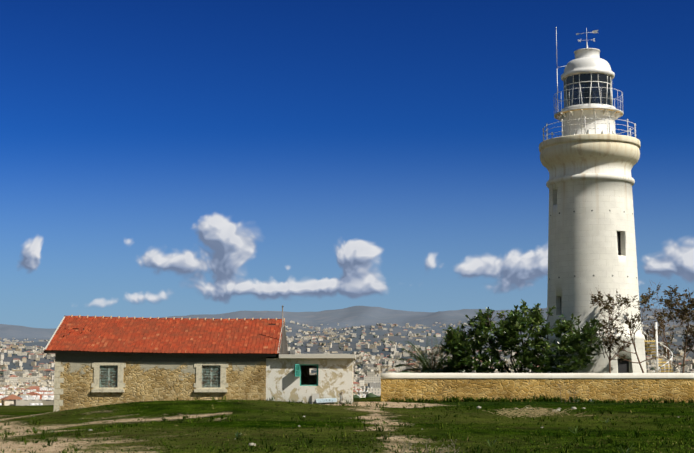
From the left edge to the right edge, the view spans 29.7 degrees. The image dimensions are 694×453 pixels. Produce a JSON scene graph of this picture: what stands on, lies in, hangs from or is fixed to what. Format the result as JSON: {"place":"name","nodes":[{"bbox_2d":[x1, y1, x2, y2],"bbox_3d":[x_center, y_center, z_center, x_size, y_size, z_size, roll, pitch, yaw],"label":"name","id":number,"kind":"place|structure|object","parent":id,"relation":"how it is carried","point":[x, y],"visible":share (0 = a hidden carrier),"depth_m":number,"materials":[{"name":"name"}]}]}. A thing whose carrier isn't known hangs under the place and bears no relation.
{"place":"outdoors","nodes":[
{"label":"outdoors","id":0,"kind":"place"},
{"bbox_2d":[0,306,693,452],"bbox_3d":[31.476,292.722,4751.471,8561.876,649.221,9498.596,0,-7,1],"label":"ground","id":1,"kind":"structure","parent":0,"point":[367,317],"depth_m":48.07,"materials":[{"name":"green plant"}]},
{"bbox_2d":[54,353,269,410],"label":"house walls","id":2,"kind":"structure","parent":1,"relation":"on","point":[158,377],"depth_m":67.21,"materials":[{"name":"beige stone"}]},
{"bbox_2d":[43,350,276,411],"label":"house trims","id":3,"kind":"object","parent":2,"relation":"attached to","point":[207,374],"visible":0.96,"depth_m":67.22,"materials":[{"name":"beige stone"}]},
{"bbox_2d":[44,315,287,357],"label":"house roof","id":4,"kind":"structure","parent":2,"relation":"on","point":[126,334],"depth_m":69.22,"materials":[{"name":"tile"}]},
{"bbox_2d":[282,305,283,353],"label":"pole","id":5,"kind":"object","parent":2,"relation":"attached to","point":[282,329],"visible":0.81,"depth_m":68.62,"materials":[{"name":"grey metal"}]},
{"bbox_2d":[18,384,595,452],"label":"dry grass","id":6,"kind":"structure","parent":1,"relation":"on","point":[513,412],"depth_m":48.70,"materials":[{"name":"beige plant"}]},
{"bbox_2d":[266,354,355,403],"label":"house annex","id":7,"kind":"object","parent":1,"relation":"on","point":[288,377],"visible":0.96,"depth_m":67.12,"materials":[{"name":"white paint"}]},
{"bbox_2d":[31,397,634,452],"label":"rosettes","id":8,"kind":"object","parent":1,"relation":"on","point":[240,433],"visible":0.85,"depth_m":35.13,"materials":[{"name":"green plant"}]},
{"bbox_2d":[0,304,693,405],"bbox_3d":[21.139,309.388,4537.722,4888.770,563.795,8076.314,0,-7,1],"label":"distant town","id":9,"kind":"object","parent":1,"relation":"on","point":[17,388],"visible":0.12,"depth_m":2621.87,"materials":[{"name":"white"}]},
{"bbox_2d":[0,394,693,452],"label":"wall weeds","id":10,"kind":"object","parent":1,"relation":"on","point":[486,399],"depth_m":42.71,"materials":[{"name":"green plant"}]},
{"bbox_2d":[0,398,693,452],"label":"grass tufts","id":11,"kind":"object","parent":1,"relation":"on","point":[381,443],"visible":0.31,"depth_m":37.34,"materials":[{"name":"green plant"}]},
{"bbox_2d":[392,335,463,372],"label":"palm","id":12,"kind":"object","parent":1,"relation":"on","point":[427,367],"visible":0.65,"depth_m":78.10,"materials":[{"name":"green plant"}]},
{"bbox_2d":[438,299,605,372],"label":"bushes","id":13,"kind":"object","parent":1,"relation":"on","point":[512,325],"visible":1,"depth_m":75.39,"materials":[{"name":"green plant"}]},
{"bbox_2d":[380,373,693,402],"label":"boundary wall","id":14,"kind":"structure","parent":1,"relation":"on","point":[618,386],"depth_m":70.87,"materials":[{"name":"stone"}]},
{"bbox_2d":[539,134,646,372],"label":"lighthouse tower","id":15,"kind":"structure","parent":1,"relation":"on","point":[588,173],"depth_m":79.68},
{"bbox_2d":[554,42,623,135],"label":"lighthouse lantern room","id":16,"kind":"object","parent":15,"relation":"on","point":[587,60],"visible":0.79,"depth_m":81.79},
{"bbox_2d":[564,73,611,106],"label":"window frame","id":17,"kind":"object","parent":16,"relation":"attached to","point":[585,92],"visible":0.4,"depth_m":81.80,"materials":[{"name":"white metal"}]},
{"bbox_2d":[555,108,621,117],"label":"ledge","id":18,"kind":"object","parent":16,"relation":"attached to","point":[587,109],"depth_m":81.50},
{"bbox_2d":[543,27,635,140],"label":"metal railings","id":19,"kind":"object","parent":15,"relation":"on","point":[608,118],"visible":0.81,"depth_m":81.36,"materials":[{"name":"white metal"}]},
{"bbox_2d":[560,232,628,372],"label":"lighthouse windows","id":20,"kind":"structure","parent":15,"relation":"in","point":[623,366],"depth_m":78.51,"materials":[{"name":"black glass"}]},
{"bbox_2d":[589,280,693,372],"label":"bare trees","id":21,"kind":"object","parent":1,"relation":"on","point":[685,314],"visible":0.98,"depth_m":77.29,"materials":[{"name":"brown plant"}]},
{"bbox_2d":[641,322,672,372],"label":"spiral stair","id":22,"kind":"object","parent":1,"relation":"on","point":[657,370],"visible":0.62,"depth_m":81.56,"materials":[{"name":"white metal"}]},
{"bbox_2d":[0,0,693,328],"label":"sky","id":23,"kind":"structure","parent":0,"point":[159,158],"materials":[{"name":"blue"}]}
]}

